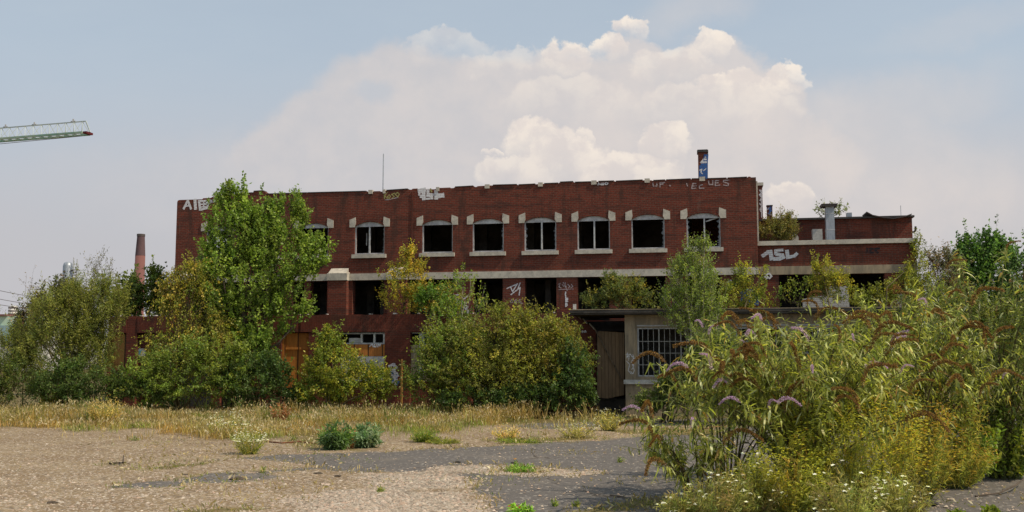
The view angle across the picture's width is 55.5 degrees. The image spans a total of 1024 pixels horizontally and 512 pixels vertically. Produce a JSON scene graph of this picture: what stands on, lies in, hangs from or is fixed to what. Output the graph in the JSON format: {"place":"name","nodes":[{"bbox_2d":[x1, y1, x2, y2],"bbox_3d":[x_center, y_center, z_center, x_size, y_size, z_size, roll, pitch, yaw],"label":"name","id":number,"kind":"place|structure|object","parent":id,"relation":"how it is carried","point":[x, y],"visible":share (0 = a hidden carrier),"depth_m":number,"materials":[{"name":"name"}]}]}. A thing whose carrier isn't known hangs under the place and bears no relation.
{"place":"outdoors","nodes":[
{"label":"outdoors","id":0,"kind":"place"},
{"bbox_2d":[62,258,80,317],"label":"process column","id":1,"kind":"structure","parent":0,"point":[68,267],"depth_m":190.01,"materials":[{"name":"metal"}]},
{"bbox_2d":[0,392,644,439],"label":"dry grass","id":2,"kind":"structure","parent":0,"point":[316,418],"depth_m":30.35,"materials":[{"name":"plant"}]},
{"bbox_2d":[169,149,763,395],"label":"factory building","id":3,"kind":"structure","parent":0,"point":[556,245],"depth_m":42.69,"materials":[{"name":"brick"}]},
{"bbox_2d":[201,220,232,242],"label":"window","id":4,"kind":"structure","parent":3,"relation":"in","point":[202,229],"depth_m":45.03,"materials":[{"name":"stone"}]},
{"bbox_2d":[294,217,333,258],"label":"window","id":5,"kind":"structure","parent":3,"relation":"in","point":[323,223],"depth_m":44.04,"materials":[{"name":"stone"}]},
{"bbox_2d":[349,216,389,257],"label":"window","id":6,"kind":"structure","parent":3,"relation":"in","point":[369,223],"depth_m":43.57,"materials":[{"name":"concrete"}]},
{"bbox_2d":[417,214,457,256],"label":"window","id":7,"kind":"structure","parent":3,"relation":"in","point":[438,219],"depth_m":42.98,"materials":[{"name":"concrete"}]},
{"bbox_2d":[467,212,508,255],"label":"window","id":8,"kind":"structure","parent":3,"relation":"in","point":[505,218],"depth_m":42.52,"materials":[{"name":"concrete"}]},
{"bbox_2d":[519,211,561,254],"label":"window","id":9,"kind":"structure","parent":3,"relation":"in","point":[557,217],"depth_m":42.11,"materials":[{"name":"concrete"}]},
{"bbox_2d":[571,210,614,253],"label":"window","id":10,"kind":"structure","parent":3,"relation":"in","point":[610,216],"depth_m":41.68,"materials":[{"name":"concrete"}]},
{"bbox_2d":[625,208,669,252],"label":"window","id":11,"kind":"structure","parent":3,"relation":"in","point":[655,213],"depth_m":41.24,"materials":[{"name":"concrete"}]},
{"bbox_2d":[680,207,725,251],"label":"window","id":12,"kind":"structure","parent":3,"relation":"in","point":[715,213],"depth_m":40.85,"materials":[{"name":"concrete"}]},
{"bbox_2d":[0,420,1023,511],"bbox_3d":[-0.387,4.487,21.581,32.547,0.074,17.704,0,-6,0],"label":"gravel","id":13,"kind":"structure","parent":0,"point":[388,498],"depth_m":16.47,"materials":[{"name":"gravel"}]},
{"bbox_2d":[0,366,1023,511],"bbox_3d":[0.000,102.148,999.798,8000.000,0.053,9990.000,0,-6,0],"label":"ground","id":14,"kind":"structure","parent":0,"point":[601,491],"depth_m":19.55,"materials":[{"name":"gravel"}]},
{"bbox_2d":[0,344,52,404],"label":"dark bush","id":15,"kind":"object","parent":14,"relation":"on","point":[8,371],"visible":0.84,"depth_m":36.58,"materials":[{"name":"green plant"}]},
{"bbox_2d":[8,265,48,404],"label":"birch sapling","id":16,"kind":"object","parent":14,"relation":"on","point":[25,309],"visible":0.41,"depth_m":40.95,"materials":[{"name":"green plant"}]},
{"bbox_2d":[0,119,92,143],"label":"tower crane","id":17,"kind":"object","parent":14,"relation":"on","point":[38,137],"visible":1,"depth_m":103.33,"materials":[{"name":"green metal"}]},
{"bbox_2d":[38,388,61,405],"bbox_3d":[-18.271,5.647,38.795,1.327,1.324,1.157,5,-8,-43],"label":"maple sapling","id":18,"kind":"object","parent":14,"relation":"on","point":[44,401],"visible":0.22,"depth_m":38.49,"materials":[{"name":"green plant"}]},
{"bbox_2d":[8,267,95,387],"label":"dark tree","id":19,"kind":"object","parent":14,"relation":"on","point":[51,285],"visible":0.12,"depth_m":54.82,"materials":[{"name":"green plant"}]},
{"bbox_2d":[0,314,104,370],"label":"green shed","id":20,"kind":"structure","parent":14,"relation":"on","point":[4,320],"depth_m":129.77,"materials":[{"name":"metal"}]},
{"bbox_2d":[8,305,16,314],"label":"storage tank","id":21,"kind":"object","parent":20,"relation":"on","point":[11,309],"visible":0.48,"depth_m":139.37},
{"bbox_2d":[0,263,136,405],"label":"willow shrub","id":22,"kind":"object","parent":14,"relation":"on","point":[82,333],"visible":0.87,"depth_m":37.63,"materials":[{"name":"green plant"}]},
{"bbox_2d":[17,351,173,409],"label":"dark bush","id":23,"kind":"object","parent":14,"relation":"on","point":[63,372],"visible":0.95,"depth_m":35.96,"materials":[{"name":"green plant"}]},
{"bbox_2d":[80,245,121,403],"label":"birch sapling","id":24,"kind":"object","parent":14,"relation":"on","point":[97,267],"visible":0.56,"depth_m":41.12,"materials":[{"name":"green plant"}]},
{"bbox_2d":[84,391,126,424],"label":"grass tuft","id":25,"kind":"object","parent":14,"relation":"on","point":[107,412],"visible":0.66,"depth_m":31.56,"materials":[{"name":"yellow plant"}]},
{"bbox_2d":[99,254,169,316],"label":"ash tree","id":26,"kind":"object","parent":14,"relation":"on","point":[140,297],"visible":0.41,"depth_m":46.86,"materials":[{"name":"green plant"}]},
{"bbox_2d":[132,234,144,316],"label":"factory stack","id":27,"kind":"object","parent":14,"relation":"on","point":[140,252],"visible":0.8,"depth_m":150.21,"materials":[{"name":"brick"}]},
{"bbox_2d":[91,330,253,412],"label":"broadleaf bush","id":28,"kind":"object","parent":14,"relation":"on","point":[200,353],"visible":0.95,"depth_m":36.16,"materials":[{"name":"green plant"}]},
{"bbox_2d":[152,378,194,408],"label":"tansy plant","id":29,"kind":"object","parent":14,"relation":"on","point":[171,403],"visible":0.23,"depth_m":38.57,"materials":[{"name":"green plant"}]},
{"bbox_2d":[128,249,244,408],"bbox_3d":[-12.401,2.998,37.851,4.567,6.549,3.477,3,-7,-29],"label":"weeping birch","id":30,"kind":"object","parent":14,"relation":"on","point":[191,267],"visible":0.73,"depth_m":37.64,"materials":[{"name":"green plant"}]},
{"bbox_2d":[209,409,246,436],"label":"fleabane plant","id":31,"kind":"object","parent":14,"relation":"on","point":[219,423],"visible":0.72,"depth_m":26.98,"materials":[{"name":"beige plant"}]},
{"bbox_2d":[232,425,268,454],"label":"fleabane plant","id":32,"kind":"object","parent":14,"relation":"on","point":[253,449],"visible":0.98,"depth_m":22.57,"materials":[{"name":"green plant"}]},
{"bbox_2d":[205,345,306,410],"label":"dark bush","id":33,"kind":"object","parent":14,"relation":"on","point":[272,378],"visible":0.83,"depth_m":36.30,"materials":[{"name":"green plant"}]},
{"bbox_2d":[187,170,338,407],"bbox_3d":[-9.982,1.391,38.541,6.194,9.615,3.183,0,-6,0],"label":"poplar tree","id":34,"kind":"object","parent":14,"relation":"on","point":[257,240],"visible":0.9,"depth_m":38.50,"materials":[{"name":"green plant"}]},
{"bbox_2d":[269,402,291,421],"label":"sorrel plant","id":35,"kind":"object","parent":14,"relation":"on","point":[283,413],"visible":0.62,"depth_m":33.02,"materials":[{"name":"brown plant"}]},
{"bbox_2d":[269,441,314,443],"bbox_3d":[-5.786,4.861,25.378,1.538,0.048,0.380,-1,-6,9],"label":"rusty rod","id":36,"kind":"object","parent":14,"relation":"on","point":[287,442],"visible":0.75,"depth_m":25.38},
{"bbox_2d":[315,420,354,449],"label":"willowherb plant","id":37,"kind":"object","parent":14,"relation":"on","point":[335,439],"visible":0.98,"depth_m":23.52,"materials":[{"name":"green plant"}]},
{"bbox_2d":[286,318,404,409],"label":"broadleaf bush","id":38,"kind":"object","parent":14,"relation":"on","point":[333,383],"visible":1,"depth_m":36.15,"materials":[{"name":"green plant"}]},
{"bbox_2d":[106,312,599,411],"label":"factory annexe","id":39,"kind":"structure","parent":14,"relation":"on","point":[380,337],"depth_m":40.61,"materials":[{"name":"red brick"}]},
{"bbox_2d":[282,333,308,387],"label":"door","id":40,"kind":"structure","parent":39,"relation":"in","point":[293,345],"depth_m":41.11,"materials":[{"name":"wood"}]},
{"bbox_2d":[342,333,384,343],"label":"window","id":41,"kind":"structure","parent":39,"relation":"in","point":[357,340],"depth_m":40.65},
{"bbox_2d":[375,237,451,313],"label":"birch tree","id":42,"kind":"object","parent":39,"relation":"on","point":[409,292],"visible":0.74,"depth_m":40.62,"materials":[{"name":"green plant"}]},
{"bbox_2d":[412,275,468,320],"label":"broadleaf bush","id":43,"kind":"object","parent":39,"relation":"on","point":[426,295],"visible":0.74,"depth_m":39.53,"materials":[{"name":"green plant"}]},
{"bbox_2d":[346,420,384,448],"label":"willowherb plant","id":44,"kind":"object","parent":14,"relation":"on","point":[365,437],"visible":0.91,"depth_m":24.05,"materials":[{"name":"green plant"}]},
{"bbox_2d":[23,418,741,511],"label":"edge weeds","id":45,"kind":"object","parent":14,"relation":"on","point":[313,463],"visible":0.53,"depth_m":19.53,"materials":[{"name":"plant"}]},
{"bbox_2d":[72,420,721,511],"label":"grass","id":46,"kind":"structure","parent":14,"relation":"on","point":[504,468],"depth_m":19.66,"materials":[{"name":"plant"}]},
{"bbox_2d":[400,359,402,406],"bbox_3d":[-4.495,5.262,39.650,0.065,2.103,0.060,-1,-6,11],"label":"painted post","id":47,"kind":"object","parent":14,"relation":"on","point":[401,381],"visible":0.57,"depth_m":39.64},
{"bbox_2d":[408,425,439,442],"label":"grass tuft","id":48,"kind":"object","parent":14,"relation":"on","point":[419,434],"visible":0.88,"depth_m":25.41,"materials":[{"name":"green plant"}]},
{"bbox_2d":[425,436,462,443],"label":"grass tuft","id":49,"kind":"object","parent":14,"relation":"on","point":[451,441],"visible":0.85,"depth_m":25.16,"materials":[{"name":"green plant"}]},
{"bbox_2d":[406,262,492,385],"bbox_3d":[-2.396,3.107,36.754,3.161,5.822,2.316,1,-6,-13],"label":"birch tree","id":50,"kind":"object","parent":14,"relation":"on","point":[444,311],"visible":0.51,"depth_m":36.92,"materials":[{"name":"green plant"}]},
{"bbox_2d":[391,308,518,411],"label":"hawthorn bush","id":51,"kind":"object","parent":14,"relation":"on","point":[431,359],"visible":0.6,"depth_m":35.84,"materials":[{"name":"green plant"}]},
{"bbox_2d":[418,295,560,415],"bbox_3d":[-0.688,3.826,35.618,5.518,4.958,3.572,0,-6,0],"label":"hawthorn bush","id":52,"kind":"object","parent":14,"relation":"on","point":[489,365],"visible":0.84,"depth_m":35.41,"materials":[{"name":"green plant"}]},
{"bbox_2d":[491,422,521,438],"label":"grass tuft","id":53,"kind":"object","parent":14,"relation":"on","point":[511,434],"visible":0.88,"depth_m":26.67,"materials":[{"name":"plant"}]},
{"bbox_2d":[432,335,599,417],"bbox_3d":[0.153,4.359,35.042,6.094,3.044,1.952,0,-6,0],"label":"dark bush","id":54,"kind":"object","parent":14,"relation":"on","point":[572,385],"visible":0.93,"depth_m":34.84,"materials":[{"name":"green plant"}]},
{"bbox_2d":[495,436,540,443],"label":"grass tuft","id":55,"kind":"object","parent":14,"relation":"on","point":[530,440],"visible":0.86,"depth_m":25.38,"materials":[{"name":"green plant"}]},
{"bbox_2d":[505,501,535,511],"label":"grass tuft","id":56,"kind":"object","parent":14,"relation":"on","point":[515,508],"visible":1,"depth_m":14.28,"materials":[{"name":"green plant"}]},
{"bbox_2d":[505,461,535,472],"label":"grass tuft","id":57,"kind":"object","parent":14,"relation":"on","point":[516,468],"visible":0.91,"depth_m":19.29,"materials":[{"name":"green plant"}]},
{"bbox_2d":[488,296,598,417],"bbox_3d":[1.226,3.741,36.062,4.272,4.706,3.138,0,-6,0],"label":"hawthorn bush","id":58,"kind":"object","parent":14,"relation":"on","point":[559,332],"visible":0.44,"depth_m":35.63,"materials":[{"name":"green plant"}]},
{"bbox_2d":[551,498,558,506],"bbox_3d":[0.663,3.821,14.955,0.170,0.214,0.170,0,-6,0],"label":"grass sprout","id":59,"kind":"object","parent":14,"relation":"on","point":[555,503],"depth_m":14.95,"materials":[{"name":"green plant"}]},
{"bbox_2d":[554,419,599,437],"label":"grass tuft","id":60,"kind":"object","parent":14,"relation":"on","point":[576,433],"visible":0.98,"depth_m":26.94,"materials":[{"name":"yellow plant"}]},
{"bbox_2d":[593,409,625,430],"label":"grass tuft","id":61,"kind":"object","parent":14,"relation":"on","point":[609,426],"visible":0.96,"depth_m":29.50,"materials":[{"name":"yellow plant"}]},
{"bbox_2d":[627,347,721,422],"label":"dark bush","id":62,"kind":"object","parent":14,"relation":"on","point":[655,397],"visible":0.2,"depth_m":33.05,"materials":[{"name":"green plant"}]},
{"bbox_2d":[653,486,702,511],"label":"daisy weed","id":63,"kind":"object","parent":14,"relation":"on","point":[673,504],"visible":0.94,"depth_m":13.63,"materials":[{"name":"green plant"}]},
{"bbox_2d":[613,394,765,502],"bbox_3d":[2.735,2.954,14.686,2.492,1.753,1.912,0,-6,0],"label":"butterfly bush","id":64,"kind":"object","parent":14,"relation":"on","point":[673,460],"visible":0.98,"depth_m":14.46,"materials":[{"name":"green plant"}]},
{"bbox_2d":[655,230,729,418],"bbox_3d":[6.468,2.401,35.113,2.672,6.901,2.068,-3,-7,29],"label":"birch tree","id":65,"kind":"object","parent":14,"relation":"on","point":[683,294],"visible":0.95,"depth_m":35.08,"materials":[{"name":"green plant"}]},
{"bbox_2d":[682,464,753,511],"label":"daisy weed","id":66,"kind":"object","parent":14,"relation":"on","point":[719,504],"visible":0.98,"depth_m":13.58,"materials":[{"name":"green plant"}]},
{"bbox_2d":[570,304,901,416],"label":"loading shed","id":67,"kind":"structure","parent":14,"relation":"on","point":[647,330],"depth_m":36.78,"materials":[{"name":"concrete"}]},
{"bbox_2d":[597,331,623,398],"bbox_3d":[3.854,4.246,38.008,1.084,2.625,0.060,-1,-6,11],"label":"plank door","id":68,"kind":"structure","parent":67,"relation":"attached to","point":[610,383],"depth_m":37.98,"materials":[{"name":"wood"}]},
{"bbox_2d":[594,327,621,379],"bbox_3d":[3.734,3.800,37.952,1.091,2.045,0.090,-1,-6,10],"label":"wooden batten","id":69,"kind":"object","parent":68,"relation":"attached to","point":[607,353],"visible":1,"depth_m":37.91,"materials":[{"name":"brown wood"}]},
{"bbox_2d":[579,268,659,308],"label":"roof bush","id":70,"kind":"object","parent":67,"relation":"on","point":[613,291],"visible":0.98,"depth_m":38.51,"materials":[{"name":"green plant"}]},
{"bbox_2d":[637,325,691,376],"bbox_3d":[5.755,3.573,36.697,2.039,1.936,0.140,-1,-6,11],"label":"window","id":71,"kind":"structure","parent":67,"relation":"in","point":[653,328],"depth_m":36.76,"materials":[{"name":"metal"}]},
{"bbox_2d":[711,255,781,307],"bbox_3d":[9.280,1.117,38.931,3.003,2.680,1.565,0,-6,0],"label":"birch tree","id":72,"kind":"object","parent":67,"relation":"on","point":[756,294],"visible":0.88,"depth_m":38.75,"materials":[{"name":"green plant"}]},
{"bbox_2d":[736,324,787,354],"bbox_3d":[9.257,3.507,36.032,1.874,1.936,0.140,-1,-6,11],"label":"window","id":73,"kind":"structure","parent":67,"relation":"in","point":[748,324],"depth_m":36.02,"materials":[{"name":"metal"}]},
{"bbox_2d":[772,273,815,306],"bbox_3d":[11.241,1.468,38.611,1.647,1.612,1.440,-3,-6,29],"label":"birch tree","id":74,"kind":"object","parent":67,"relation":"on","point":[806,281],"visible":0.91,"depth_m":38.62,"materials":[{"name":"green plant"}]},
{"bbox_2d":[795,324,844,353],"bbox_3d":[11.328,3.467,35.639,1.797,1.936,0.140,-1,-6,11],"label":"window","id":75,"kind":"structure","parent":67,"relation":"in","point":[795,324],"depth_m":35.72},
{"bbox_2d":[807,249,858,305],"bbox_3d":[12.614,0.986,38.384,1.905,2.533,1.503,4,-7,-32],"label":"birch tree","id":76,"kind":"object","parent":67,"relation":"on","point":[835,280],"visible":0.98,"depth_m":38.21,"materials":[{"name":"green plant"}]},
{"bbox_2d":[845,256,921,306],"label":"broadleaf bush","id":77,"kind":"object","parent":67,"relation":"on","point":[872,294],"visible":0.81,"depth_m":37.97,"materials":[{"name":"green plant"}]},
{"bbox_2d":[678,317,795,424],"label":"dark bush","id":78,"kind":"object","parent":14,"relation":"on","point":[699,335],"visible":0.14,"depth_m":32.22,"materials":[{"name":"green plant"}]},
{"bbox_2d":[631,310,846,495],"bbox_3d":[3.732,2.432,16.013,3.019,3.061,3.560,5,-7,-39],"label":"butterfly bush","id":79,"kind":"object","parent":14,"relation":"on","point":[705,382],"visible":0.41,"depth_m":15.84,"materials":[{"name":"green plant"}]},
{"bbox_2d":[711,447,790,511],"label":"yellow weed","id":80,"kind":"object","parent":14,"relation":"on","point":[757,482],"visible":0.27,"depth_m":14.11,"materials":[{"name":"green plant"}]},
{"bbox_2d":[719,452,786,511],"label":"daisy weed","id":81,"kind":"object","parent":14,"relation":"on","point":[767,506],"visible":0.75,"depth_m":13.85,"materials":[{"name":"green plant"}]},
{"bbox_2d":[743,423,833,511],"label":"yellow weed","id":82,"kind":"object","parent":14,"relation":"on","point":[793,497],"visible":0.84,"depth_m":14.01,"materials":[{"name":"green plant"}]},
{"bbox_2d":[675,299,919,466],"bbox_3d":[5.255,2.494,18.177,3.674,3.364,3.579,5,-8,-41],"label":"butterfly bush","id":83,"kind":"object","parent":14,"relation":"on","point":[818,314],"visible":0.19,"depth_m":18.13,"materials":[{"name":"green plant"}]},
{"bbox_2d":[767,405,854,503],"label":"yellow weed","id":84,"kind":"object","parent":14,"relation":"on","point":[806,449],"visible":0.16,"depth_m":15.08,"materials":[{"name":"green plant"}]},
{"bbox_2d":[657,290,968,483],"bbox_3d":[4.736,2.213,15.159,4.085,3.326,3.992,-4,-7,35],"label":"butterfly bush","id":85,"kind":"object","parent":14,"relation":"on","point":[835,389],"visible":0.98,"depth_m":14.91,"materials":[{"name":"green plant"}]},
{"bbox_2d":[758,205,916,405],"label":"factory wing","id":86,"kind":"structure","parent":14,"relation":"on","point":[868,247],"depth_m":40.31,"materials":[{"name":"brick"}]},
{"bbox_2d":[759,205,802,240],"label":"terrace bush","id":87,"kind":"object","parent":86,"relation":"on","point":[775,228],"visible":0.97,"depth_m":41.83,"materials":[{"name":"green plant"}]},
{"bbox_2d":[812,229,822,239],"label":"metal cabinet","id":88,"kind":"object","parent":86,"relation":"on","point":[817,234],"visible":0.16,"depth_m":42.02,"materials":[{"name":"metal"}]},
{"bbox_2d":[819,203,837,239],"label":"vent duct","id":89,"kind":"object","parent":86,"relation":"on","point":[829,223],"visible":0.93,"depth_m":41.39,"materials":[{"name":"metal"}]},
{"bbox_2d":[813,197,848,216],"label":"terrace bush","id":90,"kind":"object","parent":86,"relation":"on","point":[839,205],"visible":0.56,"depth_m":44.92,"materials":[{"name":"green plant"}]},
{"bbox_2d":[785,392,892,511],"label":"yellow weed","id":91,"kind":"object","parent":14,"relation":"on","point":[834,461],"visible":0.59,"depth_m":14.43,"materials":[{"name":"green plant"}]},
{"bbox_2d":[804,460,894,511],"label":"daisy weed","id":92,"kind":"object","parent":14,"relation":"on","point":[844,507],"visible":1,"depth_m":13.13,"materials":[{"name":"green plant"}]},
{"bbox_2d":[826,369,932,509],"bbox_3d":[5.585,2.765,14.843,1.577,2.238,1.348,0,-6,0],"label":"yellow weed","id":93,"kind":"object","parent":14,"relation":"on","point":[904,465],"visible":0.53,"depth_m":14.57,"materials":[{"name":"green plant"}]},
{"bbox_2d":[864,466,937,511],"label":"daisy weed","id":94,"kind":"object","parent":14,"relation":"on","point":[906,503],"visible":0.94,"depth_m":13.51,"materials":[{"name":"green plant"}]},
{"bbox_2d":[798,280,1023,480],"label":"butterfly bush","id":95,"kind":"object","parent":14,"relation":"on","point":[925,394],"visible":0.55,"depth_m":17.28,"materials":[{"name":"green plant"}]},
{"bbox_2d":[871,388,965,499],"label":"yellow weed","id":96,"kind":"object","parent":14,"relation":"on","point":[933,476],"visible":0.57,"depth_m":15.71,"materials":[{"name":"green plant"}]},
{"bbox_2d":[900,228,945,315],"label":"broadleaf bush","id":97,"kind":"object","parent":14,"relation":"on","point":[917,274],"visible":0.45,"depth_m":39.09,"materials":[{"name":"green plant"}]},
{"bbox_2d":[835,275,1023,419],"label":"dark bush","id":98,"kind":"object","parent":14,"relation":"on","point":[984,313],"visible":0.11,"depth_m":31.20,"materials":[{"name":"green plant"}]},
{"bbox_2d":[868,240,1023,477],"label":"butterfly bush","id":99,"kind":"object","parent":14,"relation":"on","point":[1015,406],"visible":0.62,"depth_m":18.64,"materials":[{"name":"green plant"}]},
{"bbox_2d":[921,239,983,403],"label":"rowan tree","id":100,"kind":"object","parent":14,"relation":"on","point":[941,261],"visible":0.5,"depth_m":46.06,"materials":[{"name":"green plant"}]},
{"bbox_2d":[946,507,965,511],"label":"bramble plant","id":101,"kind":"object","parent":14,"relation":"on","point":[954,510],"visible":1,"depth_m":13.78,"materials":[{"name":"green plant"}]},
{"bbox_2d":[916,385,998,488],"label":"yellow weed","id":102,"kind":"object","parent":14,"relation":"on","point":[961,477],"visible":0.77,"depth_m":16.83,"materials":[{"name":"green plant"}]},
{"bbox_2d":[919,405,1005,482],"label":"bramble plant","id":103,"kind":"object","parent":14,"relation":"on","point":[993,443],"visible":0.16,"depth_m":17.46,"materials":[{"name":"green plant"}]},
{"bbox_2d":[944,216,1021,365],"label":"poplar tree","id":104,"kind":"object","parent":14,"relation":"on","point":[979,255],"visible":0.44,"depth_m":47.88,"materials":[{"name":"green plant"}]},
{"bbox_2d":[953,369,1023,479],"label":"bramble plant","id":105,"kind":"object","parent":14,"relation":"on","point":[1015,468],"visible":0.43,"depth_m":18.15,"materials":[{"name":"green plant"}]},
{"bbox_2d":[980,504,1002,511],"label":"bramble plant","id":106,"kind":"object","parent":14,"relation":"on","point":[991,508],"visible":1,"depth_m":13.87,"materials":[{"name":"green plant"}]},
{"bbox_2d":[975,478,1023,496],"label":"fallen branch","id":107,"kind":"object","parent":14,"relation":"on","point":[1016,484],"visible":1,"depth_m":16.09,"materials":[{"name":"wood"}]},
{"bbox_2d":[992,229,1023,337],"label":"poplar tree","id":108,"kind":"object","parent":14,"relation":"on","point":[1017,265],"visible":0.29,"depth_m":46.12,"materials":[{"name":"green plant"}]},
{"bbox_2d":[0,0,1023,335],"label":"sky","id":109,"kind":"structure","parent":0,"point":[880,107],"materials":[{"name":"blue"}]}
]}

